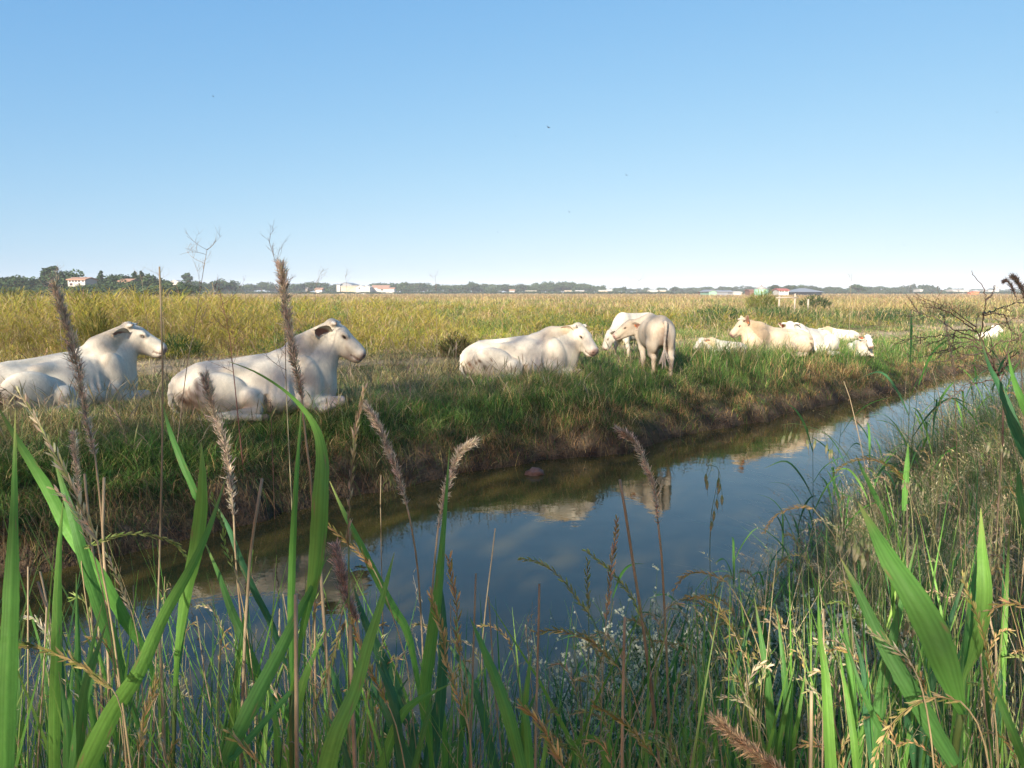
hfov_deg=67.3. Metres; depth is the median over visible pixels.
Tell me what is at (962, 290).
house
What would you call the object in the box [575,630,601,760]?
grass ear
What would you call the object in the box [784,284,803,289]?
broadleaf tree
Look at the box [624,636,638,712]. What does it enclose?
grass ear
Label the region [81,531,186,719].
grass ear
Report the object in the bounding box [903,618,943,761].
wild oat
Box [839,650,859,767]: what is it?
green reed
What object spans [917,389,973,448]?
young reed
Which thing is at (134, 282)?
broadleaf tree
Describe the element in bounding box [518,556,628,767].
grass ear
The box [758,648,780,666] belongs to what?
grass ear
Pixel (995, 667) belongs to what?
dry stalk
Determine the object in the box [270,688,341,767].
green reed
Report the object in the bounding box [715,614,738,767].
grass ear
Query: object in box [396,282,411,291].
broadleaf tree
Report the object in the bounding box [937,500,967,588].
grass ear
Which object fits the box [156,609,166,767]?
dry stalk
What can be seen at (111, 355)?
cow
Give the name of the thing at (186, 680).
grass ear
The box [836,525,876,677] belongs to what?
wild oat
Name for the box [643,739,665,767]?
grass ear
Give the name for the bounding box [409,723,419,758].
green reed
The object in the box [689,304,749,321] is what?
weed clump
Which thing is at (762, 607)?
grass ear
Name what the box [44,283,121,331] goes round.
weed clump
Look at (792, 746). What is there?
green reed
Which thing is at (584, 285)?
broadleaf tree
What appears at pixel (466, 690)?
grass ear
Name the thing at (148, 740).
dry stalk
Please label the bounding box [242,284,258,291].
bush
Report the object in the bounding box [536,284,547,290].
broadleaf tree
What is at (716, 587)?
grass ear
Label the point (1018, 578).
grass ear
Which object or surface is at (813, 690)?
grass ear
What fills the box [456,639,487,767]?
grass ear
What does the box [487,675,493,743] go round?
dry stalk
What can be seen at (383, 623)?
grass ear
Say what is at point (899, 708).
grass ear
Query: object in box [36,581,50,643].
dry stalk
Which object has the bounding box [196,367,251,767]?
plume reed
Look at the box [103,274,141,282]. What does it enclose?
house
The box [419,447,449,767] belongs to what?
green reed
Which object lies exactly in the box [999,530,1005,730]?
dry stalk
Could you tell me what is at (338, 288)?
farm shed
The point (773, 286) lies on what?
broadleaf tree
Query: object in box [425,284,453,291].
bush
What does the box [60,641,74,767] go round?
green reed
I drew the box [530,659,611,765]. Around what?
young reed
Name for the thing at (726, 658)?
grass ear
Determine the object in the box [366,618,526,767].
green reed
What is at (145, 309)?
dead herb
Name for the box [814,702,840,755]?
grass ear
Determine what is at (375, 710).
grass ear
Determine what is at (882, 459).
young reed
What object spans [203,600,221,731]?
grass ear
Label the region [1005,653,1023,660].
grass ear
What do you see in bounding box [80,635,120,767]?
grass ear
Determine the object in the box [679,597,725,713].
grass ear
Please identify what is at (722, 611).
grass ear
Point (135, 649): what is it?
dry stalk
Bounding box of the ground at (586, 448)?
[0,294,1023,765]
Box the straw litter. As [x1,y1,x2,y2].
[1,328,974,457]
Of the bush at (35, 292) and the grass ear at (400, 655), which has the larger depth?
the bush at (35, 292)
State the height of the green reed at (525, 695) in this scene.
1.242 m
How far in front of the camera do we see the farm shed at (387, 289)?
516.20 m
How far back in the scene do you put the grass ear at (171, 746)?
1.13 m
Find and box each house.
[66,277,97,296]
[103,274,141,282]
[118,279,139,282]
[170,280,185,284]
[315,288,324,292]
[772,288,789,295]
[954,289,968,293]
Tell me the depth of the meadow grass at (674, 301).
62.40 m
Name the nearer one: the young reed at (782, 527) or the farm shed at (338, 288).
the young reed at (782, 527)
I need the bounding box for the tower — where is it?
[993,285,998,291]
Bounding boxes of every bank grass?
[533,343,1023,767]
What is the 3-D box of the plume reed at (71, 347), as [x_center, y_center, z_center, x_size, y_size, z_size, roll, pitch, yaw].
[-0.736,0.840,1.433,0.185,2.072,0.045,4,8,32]
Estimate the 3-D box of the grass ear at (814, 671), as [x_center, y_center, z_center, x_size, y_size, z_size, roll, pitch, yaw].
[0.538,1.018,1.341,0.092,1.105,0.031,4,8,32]
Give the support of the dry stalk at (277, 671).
on the ground at (586, 448)
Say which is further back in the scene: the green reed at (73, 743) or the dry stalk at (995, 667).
the dry stalk at (995, 667)
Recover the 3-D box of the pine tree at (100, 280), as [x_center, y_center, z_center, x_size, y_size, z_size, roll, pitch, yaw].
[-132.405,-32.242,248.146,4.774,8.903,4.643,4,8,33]
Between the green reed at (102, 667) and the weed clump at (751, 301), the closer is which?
the green reed at (102, 667)
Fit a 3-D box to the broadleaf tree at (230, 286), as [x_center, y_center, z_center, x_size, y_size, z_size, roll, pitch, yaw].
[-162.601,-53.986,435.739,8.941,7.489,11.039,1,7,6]
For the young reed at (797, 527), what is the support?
on the ground at (586, 448)
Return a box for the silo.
[754,283,768,295]
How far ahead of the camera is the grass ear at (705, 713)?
1.29 m
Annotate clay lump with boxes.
[524,467,544,475]
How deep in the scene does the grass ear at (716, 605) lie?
1.30 m
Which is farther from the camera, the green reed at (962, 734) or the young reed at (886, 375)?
the young reed at (886, 375)
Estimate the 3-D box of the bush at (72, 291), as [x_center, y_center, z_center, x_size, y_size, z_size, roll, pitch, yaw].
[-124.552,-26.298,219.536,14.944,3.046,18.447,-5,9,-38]
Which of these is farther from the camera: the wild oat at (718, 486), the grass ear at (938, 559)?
the grass ear at (938, 559)
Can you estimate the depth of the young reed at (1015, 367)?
8.34 m
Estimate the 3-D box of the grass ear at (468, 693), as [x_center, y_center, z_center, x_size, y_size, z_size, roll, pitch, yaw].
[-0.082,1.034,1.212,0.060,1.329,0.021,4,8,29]
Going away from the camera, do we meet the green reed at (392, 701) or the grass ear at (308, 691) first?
the green reed at (392, 701)
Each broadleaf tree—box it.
[0,274,23,287]
[0,276,39,286]
[38,266,58,287]
[42,269,84,286]
[59,276,101,284]
[106,278,128,284]
[120,281,145,285]
[128,280,141,285]
[134,273,164,285]
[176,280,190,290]
[185,273,192,283]
[197,283,209,293]
[203,283,215,293]
[205,280,228,293]
[217,278,240,293]
[218,282,233,293]
[251,282,269,290]
[258,282,279,290]
[289,283,315,290]
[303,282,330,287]
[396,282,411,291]
[402,282,424,291]
[417,283,438,291]
[428,285,449,290]
[445,284,465,290]
[456,285,467,291]
[467,281,479,293]
[489,284,508,291]
[501,284,513,291]
[508,283,526,291]
[514,286,534,291]
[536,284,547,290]
[546,284,560,291]
[552,283,570,290]
[567,284,577,291]
[576,284,596,289]
[619,286,626,291]
[669,286,679,291]
[685,287,695,291]
[703,286,714,289]
[715,286,725,289]
[726,285,746,290]
[768,284,778,291]
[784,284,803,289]
[824,286,836,293]
[849,284,869,293]
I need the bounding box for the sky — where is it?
[0,0,1023,292]
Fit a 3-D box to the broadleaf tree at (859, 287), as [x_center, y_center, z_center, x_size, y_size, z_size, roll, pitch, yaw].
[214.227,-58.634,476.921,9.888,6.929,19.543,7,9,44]
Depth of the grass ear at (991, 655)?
2.33 m
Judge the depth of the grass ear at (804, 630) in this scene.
1.86 m
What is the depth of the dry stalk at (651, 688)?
1.30 m
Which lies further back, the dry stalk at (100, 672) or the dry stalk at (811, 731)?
the dry stalk at (100, 672)
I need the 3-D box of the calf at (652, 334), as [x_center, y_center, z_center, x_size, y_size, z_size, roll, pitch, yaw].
[2.943,-0.790,15.766,1.023,1.300,1.791,-4,8,-28]
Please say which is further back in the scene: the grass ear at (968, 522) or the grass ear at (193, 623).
the grass ear at (968, 522)
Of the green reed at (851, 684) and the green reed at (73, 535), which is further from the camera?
the green reed at (851, 684)
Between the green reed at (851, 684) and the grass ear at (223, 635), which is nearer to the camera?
the grass ear at (223, 635)
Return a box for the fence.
[776,294,797,309]
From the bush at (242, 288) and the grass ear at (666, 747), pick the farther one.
the bush at (242, 288)
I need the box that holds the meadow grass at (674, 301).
[0,293,1023,365]
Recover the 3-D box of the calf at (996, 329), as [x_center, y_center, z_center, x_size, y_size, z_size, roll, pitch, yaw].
[20.135,-2.111,32.415,1.515,0.758,0.816,-3,8,-26]
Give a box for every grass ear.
[10,385,131,767]
[18,641,126,767]
[23,614,50,682]
[46,484,125,767]
[68,592,96,717]
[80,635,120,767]
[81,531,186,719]
[94,629,99,707]
[105,552,144,767]
[136,669,160,767]
[167,692,193,761]
[167,738,181,767]
[172,672,191,767]
[181,621,199,767]
[191,602,230,706]
[197,694,221,732]
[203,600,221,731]
[209,491,256,767]
[216,643,230,738]
[218,627,231,767]
[221,728,264,767]
[249,680,284,742]
[306,633,329,767]
[310,598,325,767]
[311,619,350,758]
[328,523,418,767]
[346,382,367,752]
[347,613,405,767]
[361,691,374,763]
[363,685,369,767]
[366,622,388,767]
[371,700,388,767]
[378,655,403,760]
[392,650,407,767]
[411,621,437,652]
[427,586,472,767]
[437,637,470,767]
[445,550,472,763]
[449,658,474,764]
[453,726,467,767]
[454,674,468,741]
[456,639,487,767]
[476,623,521,702]
[515,696,564,767]
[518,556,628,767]
[530,626,648,767]
[538,731,570,767]
[543,705,560,747]
[547,659,583,767]
[553,739,588,767]
[571,708,616,767]
[573,678,606,745]
[574,673,624,767]
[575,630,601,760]
[581,643,605,732]
[582,549,669,767]
[583,736,612,767]
[584,556,590,754]
[589,630,633,767]
[589,697,660,767]
[590,634,635,762]
[599,514,619,767]
[605,670,621,742]
[621,615,662,756]
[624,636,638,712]
[630,731,675,767]
[641,729,679,767]
[643,610,670,717]
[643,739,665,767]
[647,640,695,719]
[650,599,685,767]
[668,606,695,696]
[669,640,697,690]
[671,569,767,744]
[671,670,691,767]
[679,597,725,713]
[682,593,756,767]
[686,736,717,767]
[695,612,721,740]
[695,710,726,756]
[699,593,747,738]
[706,574,732,766]
[708,608,732,767]
[713,654,752,767]
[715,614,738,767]
[716,621,751,759]
[717,692,762,750]
[721,674,761,767]
[722,634,761,668]
[722,648,745,767]
[732,645,755,767]
[739,568,764,739]
[739,659,768,767]
[743,651,761,670]
[750,671,774,738]
[754,605,794,767]
[757,608,779,623]
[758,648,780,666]
[758,662,773,767]
[760,618,787,677]
[761,504,853,654]
[768,556,792,662]
[774,625,808,716]
[783,532,804,767]
[788,676,821,719]
[789,553,820,729]
[789,648,808,767]
[793,740,844,767]
[801,687,821,700]
[805,563,834,698]
[806,641,849,762]
[808,666,845,759]
[812,517,849,765]
[813,637,867,767]
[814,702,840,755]
[825,646,880,767]
[826,600,870,699]
[831,455,938,693]
[831,495,846,682]
[833,580,875,667]
[833,586,879,766]
[837,734,858,767]
[847,482,872,669]
[852,526,890,685]
[852,615,892,758]
[857,609,894,757]
[858,472,880,681]
[859,714,899,767]
[865,626,934,767]
[867,628,915,723]
[870,691,989,767]
[874,551,910,767]
[876,474,895,687]
[883,453,914,658]
[889,685,903,747]
[892,738,943,767]
[902,658,936,767]
[918,513,939,707]
[920,450,933,690]
[925,558,955,645]
[925,589,964,759]
[926,534,957,724]
[931,415,945,585]
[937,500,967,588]
[948,427,963,595]
[948,592,996,767]
[949,438,968,641]
[959,569,998,767]
[966,451,982,510]
[966,543,991,767]
[966,680,1018,767]
[968,546,1021,767]
[975,431,993,556]
[977,486,1012,753]
[977,563,1002,767]
[977,725,1017,767]
[980,421,1002,657]
[980,627,1015,767]
[983,596,1023,615]
[987,453,1000,640]
[988,405,1001,642]
[988,552,1014,767]
[992,570,1020,763]
[996,532,1008,638]
[1001,487,1018,688]
[1005,428,1017,572]
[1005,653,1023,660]
[1007,391,1023,629]
[1007,411,1023,693]
[1011,545,1023,559]
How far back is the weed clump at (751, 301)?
61.34 m
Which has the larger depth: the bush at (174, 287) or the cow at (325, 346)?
the bush at (174, 287)
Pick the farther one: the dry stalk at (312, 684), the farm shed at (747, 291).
the farm shed at (747, 291)
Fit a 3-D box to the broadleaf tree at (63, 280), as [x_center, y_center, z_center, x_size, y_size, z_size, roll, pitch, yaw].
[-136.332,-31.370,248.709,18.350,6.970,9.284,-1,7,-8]
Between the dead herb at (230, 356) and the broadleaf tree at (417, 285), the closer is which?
the dead herb at (230, 356)
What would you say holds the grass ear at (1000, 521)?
on the ground at (586, 448)
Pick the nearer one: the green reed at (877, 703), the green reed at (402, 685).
the green reed at (877, 703)
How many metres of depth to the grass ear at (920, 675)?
1.34 m
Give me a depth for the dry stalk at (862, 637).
1.97 m
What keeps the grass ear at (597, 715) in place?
on the ground at (586, 448)
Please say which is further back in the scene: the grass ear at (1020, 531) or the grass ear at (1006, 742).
the grass ear at (1020, 531)
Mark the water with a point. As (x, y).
(560, 514)
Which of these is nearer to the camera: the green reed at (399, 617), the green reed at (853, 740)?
the green reed at (853, 740)
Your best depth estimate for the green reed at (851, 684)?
1.52 m
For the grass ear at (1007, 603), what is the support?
on the ground at (586, 448)
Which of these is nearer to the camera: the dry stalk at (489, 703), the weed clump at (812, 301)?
the dry stalk at (489, 703)
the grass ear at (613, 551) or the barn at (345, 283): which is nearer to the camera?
the grass ear at (613, 551)
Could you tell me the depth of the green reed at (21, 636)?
1.60 m
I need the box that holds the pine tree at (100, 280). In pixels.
[96,271,104,285]
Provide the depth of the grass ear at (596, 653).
1.62 m
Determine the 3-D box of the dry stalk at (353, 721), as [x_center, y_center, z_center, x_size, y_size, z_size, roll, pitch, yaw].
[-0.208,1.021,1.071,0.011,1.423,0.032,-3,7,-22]
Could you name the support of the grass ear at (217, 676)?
on the ground at (586, 448)
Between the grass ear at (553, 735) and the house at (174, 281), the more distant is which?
the house at (174, 281)
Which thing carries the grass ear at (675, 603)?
on the ground at (586, 448)
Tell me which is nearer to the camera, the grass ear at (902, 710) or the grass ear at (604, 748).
the grass ear at (902, 710)
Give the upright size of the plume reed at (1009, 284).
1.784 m
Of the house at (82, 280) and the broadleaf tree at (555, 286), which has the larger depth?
the broadleaf tree at (555, 286)
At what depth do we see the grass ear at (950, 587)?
1.83 m
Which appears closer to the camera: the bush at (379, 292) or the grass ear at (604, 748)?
the grass ear at (604, 748)
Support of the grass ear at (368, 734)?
on the ground at (586, 448)
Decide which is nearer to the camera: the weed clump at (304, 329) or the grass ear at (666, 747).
the grass ear at (666, 747)
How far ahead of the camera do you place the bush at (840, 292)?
502.64 m
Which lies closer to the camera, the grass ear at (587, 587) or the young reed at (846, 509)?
the grass ear at (587, 587)
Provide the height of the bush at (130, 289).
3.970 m
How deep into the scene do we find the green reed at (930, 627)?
0.82 m
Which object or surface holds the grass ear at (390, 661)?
on the ground at (586, 448)
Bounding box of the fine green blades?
[0,438,1023,767]
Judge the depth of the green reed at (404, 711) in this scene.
1.03 m
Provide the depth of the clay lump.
10.56 m
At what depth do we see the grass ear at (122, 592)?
1.10 m
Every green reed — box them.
[0,410,153,767]
[0,411,19,767]
[15,645,25,767]
[15,686,21,751]
[18,621,24,655]
[19,558,40,629]
[39,643,66,766]
[48,500,63,767]
[48,630,123,696]
[58,622,106,767]
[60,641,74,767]
[64,602,102,732]
[69,660,135,767]
[74,575,88,719]
[75,404,225,767]
[82,602,152,767]
[206,504,290,713]
[221,362,328,767]
[235,632,250,767]
[268,631,324,767]
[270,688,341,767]
[316,631,381,767]
[317,552,394,767]
[320,683,450,767]
[329,481,422,767]
[361,674,410,764]
[364,687,453,767]
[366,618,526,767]
[372,654,437,767]
[377,650,433,767]
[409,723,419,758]
[411,663,458,767]
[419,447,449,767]
[419,659,454,767]
[442,711,456,767]
[447,666,484,767]
[448,642,543,767]
[517,700,551,767]
[521,645,532,754]
[570,731,661,767]
[708,612,753,767]
[754,597,794,763]
[776,604,806,767]
[817,580,836,767]
[837,622,890,767]
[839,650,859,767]
[840,502,992,767]
[841,598,874,767]
[853,536,917,767]
[856,444,909,737]
[903,561,970,767]
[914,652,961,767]
[947,507,987,725]
[958,596,967,767]
[980,338,1023,529]
[981,651,1023,767]
[996,522,1009,767]
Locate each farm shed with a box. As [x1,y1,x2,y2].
[336,284,342,293]
[340,285,357,293]
[356,285,363,293]
[364,285,372,293]
[372,285,390,292]
[377,287,395,293]
[699,290,717,294]
[715,290,733,295]
[733,291,742,294]
[744,289,753,294]
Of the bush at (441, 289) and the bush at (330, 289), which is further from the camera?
the bush at (441, 289)
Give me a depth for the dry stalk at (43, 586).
1.60 m
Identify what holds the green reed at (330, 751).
on the ground at (586, 448)
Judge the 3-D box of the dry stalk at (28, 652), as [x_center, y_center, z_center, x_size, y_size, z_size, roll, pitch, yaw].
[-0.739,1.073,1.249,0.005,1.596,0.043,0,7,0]
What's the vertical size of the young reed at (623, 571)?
1.261 m
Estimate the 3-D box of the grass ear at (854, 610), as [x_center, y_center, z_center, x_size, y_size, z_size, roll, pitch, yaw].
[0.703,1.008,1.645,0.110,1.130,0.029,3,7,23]
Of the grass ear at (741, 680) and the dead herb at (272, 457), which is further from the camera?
the dead herb at (272, 457)
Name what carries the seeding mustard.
on the ground at (586, 448)
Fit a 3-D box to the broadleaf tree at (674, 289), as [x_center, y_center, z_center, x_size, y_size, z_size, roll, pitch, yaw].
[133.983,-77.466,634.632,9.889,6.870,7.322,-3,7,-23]
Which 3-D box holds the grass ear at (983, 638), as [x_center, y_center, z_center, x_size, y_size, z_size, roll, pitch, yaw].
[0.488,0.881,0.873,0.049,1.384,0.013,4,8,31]
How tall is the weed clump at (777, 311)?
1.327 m
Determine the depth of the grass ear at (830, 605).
2.24 m
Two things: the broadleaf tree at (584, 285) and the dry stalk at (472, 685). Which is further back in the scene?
the broadleaf tree at (584, 285)
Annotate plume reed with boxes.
[45,275,128,767]
[68,428,98,717]
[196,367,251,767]
[273,257,316,756]
[326,536,374,765]
[361,399,425,738]
[430,435,479,607]
[613,423,670,765]
[706,710,785,767]
[940,314,962,653]
[1001,277,1023,755]
[1007,272,1023,744]
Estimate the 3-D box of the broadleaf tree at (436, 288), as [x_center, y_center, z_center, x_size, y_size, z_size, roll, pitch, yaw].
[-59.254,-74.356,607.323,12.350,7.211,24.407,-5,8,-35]
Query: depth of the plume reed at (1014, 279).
1.90 m
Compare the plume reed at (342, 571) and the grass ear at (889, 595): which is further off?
the grass ear at (889, 595)
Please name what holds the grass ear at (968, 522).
on the ground at (586, 448)
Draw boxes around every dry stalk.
[27,566,28,767]
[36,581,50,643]
[37,607,46,767]
[39,571,51,626]
[83,473,104,756]
[101,477,112,767]
[133,585,139,767]
[138,715,162,763]
[152,267,163,767]
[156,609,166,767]
[188,658,200,756]
[196,616,223,767]
[240,478,262,767]
[273,609,279,767]
[282,594,320,754]
[294,594,298,767]
[306,580,318,761]
[320,573,332,725]
[328,602,344,725]
[348,624,356,767]
[380,476,383,730]
[450,599,453,739]
[469,573,476,767]
[479,528,495,767]
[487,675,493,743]
[488,596,503,766]
[525,624,541,757]
[534,583,540,767]
[580,684,585,765]
[618,479,660,767]
[620,616,625,767]
[709,672,723,767]
[809,690,812,767]
[821,608,824,767]
[834,719,850,767]
[843,381,870,650]
[852,546,883,762]
[906,504,907,767]
[931,367,944,594]
[979,513,997,767]
[979,654,992,767]
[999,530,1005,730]
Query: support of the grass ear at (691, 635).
on the ground at (586, 448)
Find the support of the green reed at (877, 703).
on the ground at (586, 448)
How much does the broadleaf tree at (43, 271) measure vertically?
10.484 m
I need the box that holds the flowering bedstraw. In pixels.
[503,564,1009,767]
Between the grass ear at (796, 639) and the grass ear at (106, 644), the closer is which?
the grass ear at (106, 644)
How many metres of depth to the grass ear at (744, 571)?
2.17 m
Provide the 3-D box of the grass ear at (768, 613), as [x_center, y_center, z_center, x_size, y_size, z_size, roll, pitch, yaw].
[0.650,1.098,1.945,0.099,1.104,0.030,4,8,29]
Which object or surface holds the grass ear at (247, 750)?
on the ground at (586, 448)
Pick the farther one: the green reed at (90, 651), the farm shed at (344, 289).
the farm shed at (344, 289)
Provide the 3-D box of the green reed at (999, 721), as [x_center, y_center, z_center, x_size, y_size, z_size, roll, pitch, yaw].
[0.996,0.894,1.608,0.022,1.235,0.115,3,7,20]
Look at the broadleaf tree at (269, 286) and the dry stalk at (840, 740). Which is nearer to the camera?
the dry stalk at (840, 740)
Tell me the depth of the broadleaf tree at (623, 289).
633.69 m
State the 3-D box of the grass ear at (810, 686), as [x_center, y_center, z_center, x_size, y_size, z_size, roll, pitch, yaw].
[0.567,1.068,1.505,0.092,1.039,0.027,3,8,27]
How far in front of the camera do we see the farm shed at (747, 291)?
299.34 m
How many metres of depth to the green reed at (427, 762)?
1.26 m
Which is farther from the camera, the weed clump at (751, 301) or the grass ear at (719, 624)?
the weed clump at (751, 301)
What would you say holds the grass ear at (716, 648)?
on the ground at (586, 448)
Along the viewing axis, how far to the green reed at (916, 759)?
1.39 m
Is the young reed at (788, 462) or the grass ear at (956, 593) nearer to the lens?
the grass ear at (956, 593)
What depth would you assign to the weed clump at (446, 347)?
17.40 m
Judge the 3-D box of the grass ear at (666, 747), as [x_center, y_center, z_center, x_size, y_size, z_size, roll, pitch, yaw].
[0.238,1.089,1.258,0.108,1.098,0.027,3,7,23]
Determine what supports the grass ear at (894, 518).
on the ground at (586, 448)
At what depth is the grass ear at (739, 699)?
1.26 m
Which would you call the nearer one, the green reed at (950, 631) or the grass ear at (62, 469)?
the grass ear at (62, 469)
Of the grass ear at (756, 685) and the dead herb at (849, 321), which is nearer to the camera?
the grass ear at (756, 685)
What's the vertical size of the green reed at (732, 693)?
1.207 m
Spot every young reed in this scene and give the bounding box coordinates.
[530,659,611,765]
[555,563,663,711]
[650,571,732,678]
[695,528,783,626]
[731,541,797,635]
[744,512,821,599]
[747,495,834,604]
[766,401,847,566]
[769,482,829,576]
[797,397,889,538]
[800,428,875,575]
[816,487,864,540]
[832,423,918,560]
[845,415,918,500]
[856,437,904,502]
[862,311,962,479]
[868,340,974,525]
[883,435,960,491]
[887,334,972,512]
[892,398,965,473]
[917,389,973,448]
[922,370,992,435]
[922,401,1001,475]
[926,349,1016,493]
[938,363,1000,415]
[964,341,1021,424]
[967,331,1018,418]
[995,363,1023,412]
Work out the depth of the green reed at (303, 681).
1.11 m
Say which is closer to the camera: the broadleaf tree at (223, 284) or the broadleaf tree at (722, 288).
the broadleaf tree at (223, 284)
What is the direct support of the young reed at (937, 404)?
on the ground at (586, 448)
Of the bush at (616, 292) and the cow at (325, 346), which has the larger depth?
the bush at (616, 292)
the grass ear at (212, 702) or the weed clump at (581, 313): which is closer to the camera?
the grass ear at (212, 702)
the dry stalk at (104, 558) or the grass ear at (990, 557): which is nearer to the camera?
the dry stalk at (104, 558)
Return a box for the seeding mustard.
[0,284,986,361]
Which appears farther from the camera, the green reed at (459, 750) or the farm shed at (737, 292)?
the farm shed at (737, 292)
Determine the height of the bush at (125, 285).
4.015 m
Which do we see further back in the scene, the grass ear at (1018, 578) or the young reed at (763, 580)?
the young reed at (763, 580)
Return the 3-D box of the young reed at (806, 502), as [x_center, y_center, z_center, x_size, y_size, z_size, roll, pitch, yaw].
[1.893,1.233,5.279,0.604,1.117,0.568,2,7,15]
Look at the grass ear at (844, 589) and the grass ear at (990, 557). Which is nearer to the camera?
the grass ear at (844, 589)
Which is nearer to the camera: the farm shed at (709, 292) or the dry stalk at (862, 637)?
the dry stalk at (862, 637)
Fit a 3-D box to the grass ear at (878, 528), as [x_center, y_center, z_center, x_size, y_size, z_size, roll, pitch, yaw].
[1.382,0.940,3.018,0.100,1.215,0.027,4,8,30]
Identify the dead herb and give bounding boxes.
[49,264,63,347]
[134,267,153,375]
[146,263,166,385]
[177,225,227,442]
[203,274,251,471]
[255,219,327,510]
[265,399,274,518]
[314,265,328,326]
[343,263,353,369]
[429,275,437,360]
[848,276,856,360]
[902,279,914,407]
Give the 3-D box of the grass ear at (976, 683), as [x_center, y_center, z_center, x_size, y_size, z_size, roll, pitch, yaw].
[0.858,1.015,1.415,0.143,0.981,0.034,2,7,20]
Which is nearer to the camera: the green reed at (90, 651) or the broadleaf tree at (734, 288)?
the green reed at (90, 651)
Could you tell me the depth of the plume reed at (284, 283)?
1.30 m
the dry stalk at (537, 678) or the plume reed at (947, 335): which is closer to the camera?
the dry stalk at (537, 678)
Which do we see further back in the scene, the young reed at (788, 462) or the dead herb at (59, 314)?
the dead herb at (59, 314)
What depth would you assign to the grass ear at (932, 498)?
2.90 m
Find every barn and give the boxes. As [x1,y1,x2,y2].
[341,282,358,285]
[789,288,822,295]
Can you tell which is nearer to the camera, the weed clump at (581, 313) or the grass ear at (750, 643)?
the grass ear at (750, 643)
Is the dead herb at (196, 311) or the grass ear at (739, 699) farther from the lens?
the dead herb at (196, 311)
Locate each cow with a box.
[0,321,166,412]
[167,318,365,423]
[459,322,598,379]
[729,315,813,356]
[778,321,839,355]
[818,326,859,339]
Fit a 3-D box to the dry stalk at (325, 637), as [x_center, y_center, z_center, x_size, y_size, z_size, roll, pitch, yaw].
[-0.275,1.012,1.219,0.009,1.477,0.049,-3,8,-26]
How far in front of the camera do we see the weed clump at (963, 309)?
59.21 m
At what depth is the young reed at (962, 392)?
8.06 m
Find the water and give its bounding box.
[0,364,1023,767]
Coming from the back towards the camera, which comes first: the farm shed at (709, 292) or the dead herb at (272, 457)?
the farm shed at (709, 292)
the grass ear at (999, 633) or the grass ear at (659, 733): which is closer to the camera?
the grass ear at (659, 733)
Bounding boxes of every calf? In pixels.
[602,312,648,356]
[612,313,675,376]
[694,337,747,353]
[847,334,873,357]
[975,325,1003,340]
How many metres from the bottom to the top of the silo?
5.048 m
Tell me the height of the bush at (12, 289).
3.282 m
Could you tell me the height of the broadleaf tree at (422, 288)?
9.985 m
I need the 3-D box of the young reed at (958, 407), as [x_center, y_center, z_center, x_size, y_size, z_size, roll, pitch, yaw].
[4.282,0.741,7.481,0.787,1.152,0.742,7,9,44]
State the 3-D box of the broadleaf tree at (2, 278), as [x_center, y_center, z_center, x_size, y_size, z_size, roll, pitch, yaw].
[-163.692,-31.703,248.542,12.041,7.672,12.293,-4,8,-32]
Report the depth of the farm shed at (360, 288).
535.97 m
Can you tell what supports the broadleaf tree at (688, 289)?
on the ground at (586, 448)
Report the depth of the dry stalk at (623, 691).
1.00 m
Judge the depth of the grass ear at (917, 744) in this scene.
1.21 m
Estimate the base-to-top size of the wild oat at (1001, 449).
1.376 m
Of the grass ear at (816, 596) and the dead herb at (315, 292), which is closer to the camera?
the grass ear at (816, 596)
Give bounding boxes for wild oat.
[704,465,723,759]
[781,423,883,625]
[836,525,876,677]
[851,528,886,710]
[857,526,899,693]
[895,472,935,603]
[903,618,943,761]
[912,535,953,636]
[986,432,1023,577]
[995,561,1023,586]
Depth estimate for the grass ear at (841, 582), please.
1.62 m
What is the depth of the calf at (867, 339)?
21.52 m
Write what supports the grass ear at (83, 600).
on the ground at (586, 448)
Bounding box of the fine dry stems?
[15,420,1023,767]
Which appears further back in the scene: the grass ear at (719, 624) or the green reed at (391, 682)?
the grass ear at (719, 624)
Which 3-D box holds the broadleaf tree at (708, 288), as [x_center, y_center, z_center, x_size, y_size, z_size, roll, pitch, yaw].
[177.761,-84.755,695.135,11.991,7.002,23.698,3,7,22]
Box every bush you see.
[0,286,32,295]
[19,286,49,296]
[32,287,60,296]
[60,286,104,293]
[60,288,91,294]
[68,284,123,291]
[74,284,141,296]
[79,283,120,294]
[103,283,147,288]
[109,284,155,295]
[122,286,166,294]
[152,284,203,294]
[154,285,200,296]
[222,284,249,293]
[240,291,257,293]
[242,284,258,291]
[319,286,336,291]
[368,291,391,293]
[396,286,419,291]
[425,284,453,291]
[474,286,489,291]
[487,286,502,291]
[606,292,627,293]
[828,291,848,293]
[859,291,873,293]
[878,288,898,291]
[889,272,1023,562]
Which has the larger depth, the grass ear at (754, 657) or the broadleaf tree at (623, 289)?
the broadleaf tree at (623, 289)
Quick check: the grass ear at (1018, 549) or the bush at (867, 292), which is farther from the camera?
the bush at (867, 292)
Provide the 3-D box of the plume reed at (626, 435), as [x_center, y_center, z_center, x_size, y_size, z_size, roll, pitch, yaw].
[0.263,0.863,1.570,0.149,1.583,0.054,4,8,32]
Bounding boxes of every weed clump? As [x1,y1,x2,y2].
[0,285,47,325]
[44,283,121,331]
[62,307,118,343]
[122,289,173,311]
[160,331,209,357]
[294,323,312,333]
[430,329,472,358]
[558,307,612,321]
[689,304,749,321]
[731,302,820,324]
[743,288,781,309]
[797,294,832,308]
[853,307,915,320]
[916,298,981,315]
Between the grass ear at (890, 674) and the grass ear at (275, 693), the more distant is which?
the grass ear at (890, 674)

